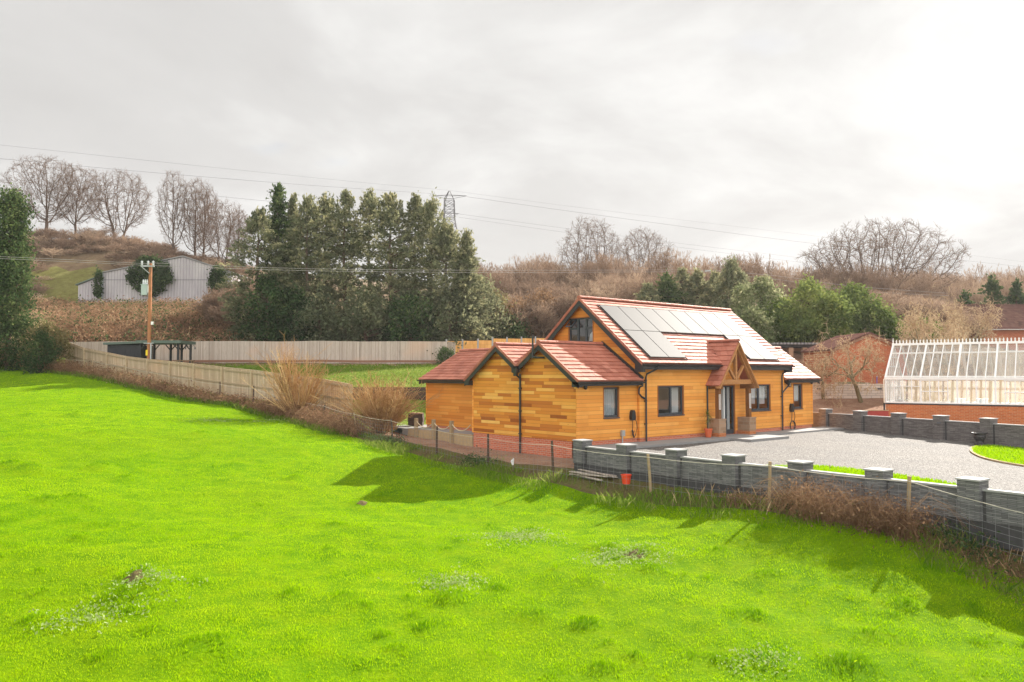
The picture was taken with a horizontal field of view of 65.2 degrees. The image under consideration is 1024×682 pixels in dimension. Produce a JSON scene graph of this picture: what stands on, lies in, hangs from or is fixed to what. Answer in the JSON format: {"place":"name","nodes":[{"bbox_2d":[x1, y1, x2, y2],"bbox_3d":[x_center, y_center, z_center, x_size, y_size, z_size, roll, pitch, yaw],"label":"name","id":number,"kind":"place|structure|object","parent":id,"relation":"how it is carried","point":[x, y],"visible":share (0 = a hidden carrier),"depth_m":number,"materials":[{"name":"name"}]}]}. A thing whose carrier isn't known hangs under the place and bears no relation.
{"place":"outdoors","nodes":[
{"label":"outdoors","id":0,"kind":"place"},
{"bbox_2d":[57,358,439,431],"bbox_3d":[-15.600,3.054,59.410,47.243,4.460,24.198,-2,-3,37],"label":"garden lawn","id":1,"kind":"structure","parent":0,"point":[413,410],"depth_m":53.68,"materials":[{"name":"green plant"}]},
{"bbox_2d":[140,261,154,358],"bbox_3d":[-26.004,-1.398,57.160,1.044,8.654,0.589,0,-2,0],"label":"utility pole","id":2,"kind":"object","parent":1,"relation":"on","point":[146,287],"visible":0.95,"depth_m":57.08,"materials":[{"name":"brown wood"}]},
{"bbox_2d":[103,340,195,362],"bbox_3d":[-27.665,1.150,61.099,5.870,2.285,2.850,0,-2,0],"label":"garden shelter","id":3,"kind":"object","parent":1,"relation":"on","point":[137,348],"visible":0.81,"depth_m":60.05,"materials":[{"name":"paint"}]},
{"bbox_2d":[65,343,352,415],"bbox_3d":[-21.494,2.293,52.069,33.187,5.285,0.208,-2,-3,38],"label":"garden fence","id":4,"kind":"object","parent":1,"relation":"on","point":[206,375],"visible":0.56,"depth_m":50.45,"materials":[{"name":"beige wood"}]},
{"bbox_2d":[0,366,1023,681],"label":"field","id":5,"kind":"structure","parent":0,"point":[298,664],"depth_m":15.10,"materials":[{"name":"green plant"}]},
{"bbox_2d":[14,326,63,373],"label":"shrub","id":6,"kind":"object","parent":5,"relation":"on","point":[39,340],"visible":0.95,"depth_m":57.26,"materials":[{"name":"green plant"}]},
{"bbox_2d":[0,364,349,434],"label":"rough grass","id":7,"kind":"structure","parent":5,"relation":"on","point":[213,402],"depth_m":45.65,"materials":[{"name":"brown plant"}]},
{"bbox_2d":[14,416,833,681],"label":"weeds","id":8,"kind":"object","parent":5,"relation":"on","point":[455,581],"visible":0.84,"depth_m":14.37,"materials":[{"name":"green plant"}]},
{"bbox_2d":[0,0,1023,285],"label":"sky","id":9,"kind":"structure","parent":0,"point":[807,119],"materials":[{"name":"white"}]},
{"bbox_2d":[15,239,1023,385],"bbox_3d":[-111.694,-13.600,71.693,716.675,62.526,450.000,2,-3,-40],"label":"hillside","id":10,"kind":"structure","parent":0,"point":[75,262],"depth_m":71.58,"materials":[{"name":"plant"}]},
{"bbox_2d":[0,153,84,230],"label":"oak tree","id":11,"kind":"object","parent":10,"relation":"on","point":[46,207],"visible":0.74,"depth_m":129.07,"materials":[{"name":"brown plant"}]},
{"bbox_2d":[31,266,103,302],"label":"hill pasture","id":12,"kind":"structure","parent":10,"relation":"on","point":[62,282],"depth_m":110.53,"materials":[{"name":"plant"}]},
{"bbox_2d":[38,163,103,238],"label":"oak tree","id":13,"kind":"object","parent":10,"relation":"on","point":[75,226],"visible":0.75,"depth_m":130.48,"materials":[{"name":"brown plant"}]},
{"bbox_2d":[10,226,179,301],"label":"hillside scrub","id":14,"kind":"object","parent":10,"relation":"on","point":[134,247],"visible":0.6,"depth_m":121.06,"materials":[{"name":"brown plant"}]},
{"bbox_2d":[74,167,156,236],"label":"oak tree","id":15,"kind":"object","parent":10,"relation":"on","point":[108,209],"visible":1,"depth_m":129.32,"materials":[{"name":"brown plant"}]},
{"bbox_2d":[2,294,263,348],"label":"bramble bank","id":16,"kind":"structure","parent":10,"relation":"on","point":[113,333],"depth_m":74.54,"materials":[{"name":"brown plant"}]},
{"bbox_2d":[33,295,254,341],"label":"bank undergrowth","id":17,"kind":"object","parent":10,"relation":"on","point":[153,305],"visible":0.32,"depth_m":74.52,"materials":[{"name":"brown plant"}]},
{"bbox_2d":[75,255,254,304],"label":"metal barn","id":18,"kind":"structure","parent":10,"relation":"on","point":[191,281],"depth_m":96.11,"materials":[{"name":"corrugated metal sheet"}]},
{"bbox_2d":[124,253,175,297],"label":"ivy","id":19,"kind":"object","parent":18,"relation":"attached to","point":[161,275],"visible":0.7,"depth_m":95.48,"materials":[{"name":"green plant"}]},
{"bbox_2d":[155,170,194,249],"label":"oak tree","id":20,"kind":"object","parent":10,"relation":"on","point":[172,221],"visible":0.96,"depth_m":122.12,"materials":[{"name":"brown plant"}]},
{"bbox_2d":[168,177,217,255],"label":"oak tree","id":21,"kind":"object","parent":10,"relation":"on","point":[193,217],"visible":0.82,"depth_m":123.66,"materials":[{"name":"brown plant"}]},
{"bbox_2d":[186,180,223,255],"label":"oak tree","id":22,"kind":"object","parent":10,"relation":"on","point":[203,250],"visible":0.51,"depth_m":125.97,"materials":[{"name":"brown plant"}]},
{"bbox_2d":[160,249,261,275],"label":"hillside scrub","id":23,"kind":"object","parent":10,"relation":"on","point":[208,259],"visible":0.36,"depth_m":120.10,"materials":[{"name":"brown plant"}]},
{"bbox_2d":[194,199,247,262],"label":"oak tree","id":24,"kind":"object","parent":10,"relation":"on","point":[216,226],"visible":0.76,"depth_m":121.22,"materials":[{"name":"brown plant"}]},
{"bbox_2d":[187,286,254,332],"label":"copse scrub","id":25,"kind":"object","parent":10,"relation":"on","point":[212,303],"visible":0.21,"depth_m":76.29,"materials":[{"name":"plant"}]},
{"bbox_2d":[219,209,254,263],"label":"oak tree","id":26,"kind":"object","parent":10,"relation":"on","point":[237,224],"visible":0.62,"depth_m":119.76,"materials":[{"name":"brown plant"}]},
{"bbox_2d":[214,206,298,340],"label":"conifer tree","id":27,"kind":"object","parent":10,"relation":"on","point":[256,222],"visible":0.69,"depth_m":70.88,"materials":[{"name":"green plant"}]},
{"bbox_2d":[70,341,454,363],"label":"boundary fence","id":28,"kind":"object","parent":10,"relation":"on","point":[392,352],"visible":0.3,"depth_m":66.96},
{"bbox_2d":[230,272,297,340],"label":"shrub","id":29,"kind":"object","parent":10,"relation":"on","point":[268,286],"visible":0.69,"depth_m":68.65,"materials":[{"name":"green plant"}]},
{"bbox_2d":[248,181,300,336],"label":"conifer tree","id":30,"kind":"object","parent":10,"relation":"on","point":[277,209],"visible":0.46,"depth_m":74.07,"materials":[{"name":"green plant"}]},
{"bbox_2d":[274,192,311,308],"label":"conifer tree","id":31,"kind":"object","parent":10,"relation":"on","point":[293,207],"visible":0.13,"depth_m":75.17,"materials":[{"name":"green plant"}]},
{"bbox_2d":[260,280,326,340],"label":"shrub","id":32,"kind":"object","parent":10,"relation":"on","point":[290,299],"visible":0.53,"depth_m":69.22,"materials":[{"name":"green plant"}]},
{"bbox_2d":[267,193,339,338],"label":"conifer tree","id":33,"kind":"object","parent":10,"relation":"on","point":[307,210],"visible":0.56,"depth_m":72.31,"materials":[{"name":"green plant"}]},
{"bbox_2d":[285,288,352,340],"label":"shrub","id":34,"kind":"object","parent":10,"relation":"on","point":[320,306],"visible":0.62,"depth_m":68.63,"materials":[{"name":"green plant"}]},
{"bbox_2d":[293,191,365,340],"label":"conifer tree","id":35,"kind":"object","parent":10,"relation":"on","point":[324,202],"visible":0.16,"depth_m":74.07,"materials":[{"name":"green plant"}]},
{"bbox_2d":[304,188,383,340],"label":"conifer tree","id":36,"kind":"object","parent":10,"relation":"on","point":[344,216],"visible":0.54,"depth_m":72.57,"materials":[{"name":"green plant"}]},
{"bbox_2d":[325,285,398,340],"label":"shrub","id":37,"kind":"object","parent":10,"relation":"on","point":[365,312],"visible":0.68,"depth_m":69.02,"materials":[{"name":"green plant"}]},
{"bbox_2d":[333,187,413,340],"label":"conifer tree","id":38,"kind":"object","parent":10,"relation":"on","point":[369,204],"visible":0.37,"depth_m":73.49,"materials":[{"name":"green plant"}]},
{"bbox_2d":[355,191,426,340],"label":"conifer tree","id":39,"kind":"object","parent":10,"relation":"on","point":[391,216],"visible":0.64,"depth_m":72.06,"materials":[{"name":"green plant"}]},
{"bbox_2d":[376,287,446,353],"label":"shrub","id":40,"kind":"object","parent":10,"relation":"on","point":[402,310],"visible":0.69,"depth_m":68.69,"materials":[{"name":"green plant"}]},
{"bbox_2d":[373,190,451,340],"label":"conifer tree","id":41,"kind":"object","parent":10,"relation":"on","point":[415,204],"visible":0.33,"depth_m":73.50,"materials":[{"name":"green plant"}]},
{"bbox_2d":[395,187,458,335],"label":"conifer tree","id":42,"kind":"object","parent":10,"relation":"on","point":[429,208],"visible":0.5,"depth_m":72.61,"materials":[{"name":"green plant"}]},
{"bbox_2d":[410,216,483,340],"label":"conifer tree","id":43,"kind":"object","parent":10,"relation":"on","point":[446,237],"visible":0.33,"depth_m":71.73,"materials":[{"name":"green plant"}]},
{"bbox_2d":[413,281,490,352],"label":"shrub","id":44,"kind":"object","parent":10,"relation":"on","point":[440,315],"visible":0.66,"depth_m":68.98,"materials":[{"name":"green plant"}]},
{"bbox_2d":[436,227,494,340],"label":"conifer tree","id":45,"kind":"object","parent":10,"relation":"on","point":[468,261],"visible":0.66,"depth_m":70.78,"materials":[{"name":"green plant"}]},
{"bbox_2d":[451,273,515,339],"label":"shrub","id":46,"kind":"object","parent":10,"relation":"on","point":[490,304],"visible":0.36,"depth_m":73.25,"materials":[{"name":"green plant"}]},
{"bbox_2d":[446,336,544,353],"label":"panel fence","id":47,"kind":"object","parent":10,"relation":"on","point":[478,343],"visible":0.34,"depth_m":68.62,"materials":[{"name":"brown wood"}]},
{"bbox_2d":[486,309,535,338],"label":"shrub","id":48,"kind":"object","parent":10,"relation":"on","point":[518,333],"visible":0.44,"depth_m":75.03,"materials":[{"name":"green plant"}]},
{"bbox_2d":[516,287,564,335],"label":"shrub","id":49,"kind":"object","parent":10,"relation":"on","point":[542,296],"visible":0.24,"depth_m":79.60,"materials":[{"name":"brown plant"}]},
{"bbox_2d":[482,267,685,339],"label":"thicket","id":50,"kind":"object","parent":10,"relation":"on","point":[626,287],"visible":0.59,"depth_m":78.57,"materials":[{"name":"brown plant"}]},
{"bbox_2d":[555,215,621,274],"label":"oak tree","id":51,"kind":"object","parent":10,"relation":"on","point":[586,234],"visible":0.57,"depth_m":129.53,"materials":[{"name":"brown plant"}]},
{"bbox_2d":[613,224,673,273],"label":"oak tree","id":52,"kind":"object","parent":10,"relation":"on","point":[646,238],"visible":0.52,"depth_m":126.64,"materials":[{"name":"brown plant"}]},
{"bbox_2d":[633,280,667,302],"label":"conifer tree","id":53,"kind":"object","parent":10,"relation":"on","point":[647,292],"visible":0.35,"depth_m":71.75,"materials":[{"name":"green plant"}]},
{"bbox_2d":[473,247,839,305],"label":"woodland","id":54,"kind":"object","parent":10,"relation":"on","point":[515,280],"visible":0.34,"depth_m":97.39,"materials":[{"name":"plant"}]},
{"bbox_2d":[652,268,688,304],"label":"conifer tree","id":55,"kind":"object","parent":10,"relation":"on","point":[667,287],"visible":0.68,"depth_m":72.60,"materials":[{"name":"green plant"}]},
{"bbox_2d":[668,267,702,303],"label":"conifer tree","id":56,"kind":"object","parent":10,"relation":"on","point":[682,276],"visible":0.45,"depth_m":73.68,"materials":[{"name":"green plant"}]},
{"bbox_2d":[675,264,716,305],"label":"conifer tree","id":57,"kind":"object","parent":10,"relation":"on","point":[697,278],"visible":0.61,"depth_m":73.20,"materials":[{"name":"green plant"}]},
{"bbox_2d":[694,266,730,307],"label":"conifer tree","id":58,"kind":"object","parent":10,"relation":"on","point":[707,288],"visible":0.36,"depth_m":72.47,"materials":[{"name":"green plant"}]},
{"bbox_2d":[708,254,757,313],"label":"cypress tree","id":59,"kind":"object","parent":10,"relation":"on","point":[731,272],"visible":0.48,"depth_m":69.70,"materials":[{"name":"green plant"}]},
{"bbox_2d":[732,305,781,342],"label":"laurel bush","id":60,"kind":"object","parent":10,"relation":"on","point":[755,320],"visible":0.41,"depth_m":59.08,"materials":[{"name":"green plant"}]},
{"bbox_2d":[730,274,798,338],"bbox_3d":[19.816,-2.160,64.306,6.492,6.652,6.552,2,-3,-40],"label":"laurel bush","id":61,"kind":"object","parent":10,"relation":"on","point":[762,288],"visible":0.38,"depth_m":63.22,"materials":[{"name":"green plant"}]},
{"bbox_2d":[756,294,814,342],"bbox_3d":[20.780,-1.080,62.294,5.484,5.225,5.640,1,-2,-14],"label":"laurel bush","id":62,"kind":"object","parent":10,"relation":"on","point":[783,320],"visible":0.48,"depth_m":60.61,"materials":[{"name":"green plant"}]},
{"bbox_2d":[771,273,855,342],"bbox_3d":[23.120,-2.042,62.112,6.248,6.719,6.382,0,-2,6],"label":"laurel bush","id":63,"kind":"object","parent":10,"relation":"on","point":[808,292],"visible":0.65,"depth_m":60.50,"materials":[{"name":"green plant"}]},
{"bbox_2d":[795,288,863,342],"bbox_3d":[24.372,-1.403,61.626,4.991,5.485,5.162,-1,-2,20],"label":"laurel bush","id":64,"kind":"object","parent":10,"relation":"on","point":[841,330],"visible":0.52,"depth_m":60.31,"materials":[{"name":"green plant"}]},
{"bbox_2d":[830,281,889,333],"bbox_3d":[27.449,-2.008,64.359,5.730,5.706,6.106,2,-3,-40],"label":"laurel bush","id":65,"kind":"object","parent":10,"relation":"on","point":[858,295],"visible":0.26,"depth_m":62.99,"materials":[{"name":"green plant"}]},
{"bbox_2d":[851,298,906,338],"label":"laurel bush","id":66,"kind":"object","parent":10,"relation":"on","point":[886,317],"visible":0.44,"depth_m":61.94,"materials":[{"name":"green plant"}]},
{"bbox_2d":[795,217,971,295],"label":"oak tree","id":67,"kind":"object","parent":10,"relation":"on","point":[860,255],"visible":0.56,"depth_m":97.58,"materials":[{"name":"brown plant"}]},
{"bbox_2d":[805,261,1023,304],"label":"woodland","id":68,"kind":"object","parent":10,"relation":"on","point":[972,285],"visible":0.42,"depth_m":90.56,"materials":[{"name":"brown plant"}]},
{"bbox_2d":[859,286,1000,344],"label":"thicket","id":69,"kind":"object","parent":10,"relation":"on","point":[900,301],"visible":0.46,"depth_m":67.95,"materials":[{"name":"brown plant"}]},
{"bbox_2d":[897,295,986,370],"bbox_3d":[28.526,0.151,53.892,5.638,6.653,4.951,0,-2,-5],"label":"orchard tree","id":70,"kind":"object","parent":10,"relation":"on","point":[960,334],"visible":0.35,"depth_m":52.90,"materials":[{"name":"brown plant"}]},
{"bbox_2d":[928,283,1005,360],"bbox_3d":[31.296,-0.665,54.625,4.961,6.653,4.357,0,-2,10],"label":"orchard tree","id":71,"kind":"object","parent":10,"relation":"on","point":[980,332],"visible":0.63,"depth_m":54.73,"materials":[{"name":"brown plant"}]},
{"bbox_2d":[943,304,1023,350],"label":"brick house","id":72,"kind":"structure","parent":10,"relation":"on","point":[1012,324],"depth_m":72.57,"materials":[{"name":"red brick"}]},
{"bbox_2d":[977,273,1006,303],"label":"conifer tree","id":73,"kind":"object","parent":10,"relation":"on","point":[993,287],"visible":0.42,"depth_m":81.88,"materials":[{"name":"green plant"}]},
{"bbox_2d":[1003,277,1023,303],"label":"conifer tree","id":74,"kind":"object","parent":10,"relation":"on","point":[1016,295],"visible":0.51,"depth_m":83.94,"materials":[{"name":"green plant"}]},
{"bbox_2d":[64,351,1021,467],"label":"soil ground","id":75,"kind":"structure","parent":0,"point":[850,406],"depth_m":38.17,"materials":[{"name":"brown soil"}]},
{"bbox_2d":[0,182,48,371],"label":"ivy clad tree","id":76,"kind":"object","parent":75,"relation":"on","point":[14,222],"visible":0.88,"depth_m":59.60,"materials":[{"name":"green plant"}]},
{"bbox_2d":[17,317,75,367],"bbox_3d":[-34.908,0.533,59.914,4.287,4.682,4.396,2,-3,-40],"label":"shrub","id":77,"kind":"object","parent":75,"relation":"on","point":[64,340],"visible":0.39,"depth_m":60.03,"materials":[{"name":"green plant"}]},
{"bbox_2d":[0,349,268,409],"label":"hedge undergrowth","id":78,"kind":"object","parent":75,"relation":"on","point":[159,386],"visible":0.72,"depth_m":51.08,"materials":[{"name":"brown plant"}]},
{"bbox_2d":[241,394,312,417],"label":"willow undergrowth","id":79,"kind":"object","parent":75,"relation":"on","point":[263,406],"visible":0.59,"depth_m":41.93,"materials":[{"name":"brown plant"}]},
{"bbox_2d":[241,335,347,414],"bbox_3d":[-11.054,1.905,41.726,4.972,4.919,7.024,2,-3,-40],"label":"willow bush","id":80,"kind":"object","parent":75,"relation":"on","point":[289,390],"visible":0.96,"depth_m":41.04,"materials":[{"name":"brown plant"}]},
{"bbox_2d":[271,403,387,437],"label":"willow undergrowth","id":81,"kind":"object","parent":75,"relation":"on","point":[343,423],"visible":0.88,"depth_m":37.74,"materials":[{"name":"brown plant"}]},
{"bbox_2d":[310,368,443,433],"bbox_3d":[-6.295,2.988,38.527,5.930,3.462,7.070,2,-3,-40],"label":"willow bush","id":82,"kind":"object","parent":75,"relation":"on","point":[394,411],"visible":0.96,"depth_m":38.10,"materials":[{"name":"brown plant"}]},
{"bbox_2d":[408,428,472,445],"bbox_3d":[-3.291,4.414,36.247,0.105,0.625,5.140,2,-3,-40],"label":"sleeper edging","id":83,"kind":"object","parent":75,"relation":"on","point":[421,434],"visible":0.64,"depth_m":35.74,"materials":[{"name":"brown wood"}]},
{"bbox_2d":[414,418,470,442],"bbox_3d":[-3.153,4.105,35.886,0.140,1.112,4.331,2,-3,-40],"label":"rope barrier","id":84,"kind":"object","parent":75,"relation":"on","point":[433,425],"visible":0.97,"depth_m":36.32,"materials":[{"name":"brown wood"}]},
{"bbox_2d":[54,356,1023,560],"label":"stock fence","id":85,"kind":"object","parent":75,"relation":"on","point":[770,475],"visible":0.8,"depth_m":22.24,"materials":[{"name":"brown wood"}]},
{"bbox_2d":[417,295,821,457],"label":"timber house","id":86,"kind":"structure","parent":75,"relation":"on","point":[665,371],"depth_m":33.36,"materials":[{"name":"brown wood"}]},
{"bbox_2d":[565,316,593,341],"bbox_3d":[2.874,-0.438,33.929,0.430,1.160,1.520,2,-3,-40],"label":"window","id":87,"kind":"structure","parent":86,"relation":"in","point":[569,325],"depth_m":34.13,"materials":[{"name":"grey plastic"}]},
{"bbox_2d":[603,386,619,418],"bbox_3d":[3.721,2.345,30.526,0.900,1.220,0.279,2,-3,-40],"label":"window","id":88,"kind":"structure","parent":86,"relation":"in","point":[610,394],"depth_m":30.69,"materials":[{"name":"grey plastic"}]},
{"bbox_2d":[657,385,684,416],"bbox_3d":[6.406,2.426,32.621,1.670,1.250,0.279,2,-3,-40],"label":"window","id":89,"kind":"structure","parent":86,"relation":"in","point":[673,389],"depth_m":32.93,"materials":[{"name":"grey plastic"}]},
{"bbox_2d":[751,384,770,411],"bbox_3d":[11.315,2.593,36.685,1.620,1.250,0.279,2,-3,-40],"label":"window","id":90,"kind":"structure","parent":86,"relation":"in","point":[760,391],"depth_m":36.94,"materials":[{"name":"grey plastic"}]},
{"bbox_2d":[572,439,1023,551],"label":"stone wall","id":91,"kind":"structure","parent":75,"relation":"on","point":[974,488],"depth_m":18.98,"materials":[{"name":"stone"}]},
{"bbox_2d":[802,320,888,409],"bbox_3d":[18.793,1.401,45.396,3.961,5.323,4.510,2,-3,-40],"label":"orchard tree","id":92,"kind":"object","parent":75,"relation":"on","point":[851,375],"visible":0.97,"depth_m":45.45,"materials":[{"name":"brown plant"}]},
{"bbox_2d":[800,332,909,385],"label":"brick shed","id":93,"kind":"structure","parent":75,"relation":"on","point":[860,339],"depth_m":50.08,"materials":[{"name":"red brick"}]},
{"bbox_2d":[813,382,897,398],"bbox_3d":[19.957,2.976,47.008,5.510,1.080,0.120,0,-2,0],"label":"panel fence","id":94,"kind":"object","parent":75,"relation":"on","point":[850,393],"visible":0.52,"depth_m":46.97,"materials":[{"name":"wood"}]},
{"bbox_2d":[812,408,1023,447],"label":"stone wall","id":95,"kind":"structure","parent":75,"relation":"on","point":[942,427],"depth_m":35.34,"materials":[{"name":"grey stone"}]},
{"bbox_2d":[896,283,979,393],"bbox_3d":[25.052,0.144,47.100,4.555,7.026,5.187,-1,-3,26],"label":"orchard tree","id":96,"kind":"object","parent":75,"relation":"on","point":[912,323],"visible":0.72,"depth_m":47.12,"materials":[{"name":"brown plant"}]},
{"bbox_2d":[883,337,1023,424],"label":"greenhouse","id":97,"kind":"object","parent":75,"relation":"on","point":[920,404],"visible":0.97,"depth_m":41.86,"materials":[{"name":"white glass"}]},
{"bbox_2d":[330,430,1023,600],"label":"verge ground","id":98,"kind":"structure","parent":0,"point":[612,488],"depth_m":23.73,"materials":[{"name":"plant"}]},
{"bbox_2d":[363,429,1023,578],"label":"green brambles","id":99,"kind":"object","parent":98,"relation":"on","point":[977,545],"visible":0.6,"depth_m":16.02,"materials":[{"name":"green plant"}]},
{"bbox_2d":[672,483,1022,581],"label":"dry grass","id":100,"kind":"structure","parent":98,"relation":"on","point":[847,523],"depth_m":17.44,"materials":[{"name":"plant"}]},
{"bbox_2d":[733,465,969,550],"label":"dry brambles","id":101,"kind":"object","parent":98,"relation":"on","point":[806,499],"visible":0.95,"depth_m":17.21,"materials":[{"name":"brown plant"}]},
{"bbox_2d":[719,480,1023,609],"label":"dry brambles","id":102,"kind":"object","parent":98,"relation":"on","point":[746,496],"visible":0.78,"depth_m":15.43,"materials":[{"name":"brown plant"}]},
{"bbox_2d":[592,426,843,448],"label":"paving path","id":103,"kind":"structure","parent":0,"point":[765,436],"depth_m":32.87,"materials":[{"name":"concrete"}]},
{"bbox_2d":[636,429,1023,491],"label":"gravel driveway","id":104,"kind":"structure","parent":0,"point":[942,460],"depth_m":28.47,"materials":[{"name":"grey gravel"}]},
{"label":"lawn bed","id":105,"kind":"structure","parent":0,"visible":0},
{"bbox_2d":[766,444,1023,484],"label":"grass","id":106,"kind":"structure","parent":105,"relation":"on","point":[1012,452],"depth_m":26.93,"materials":[{"name":"green plant"}]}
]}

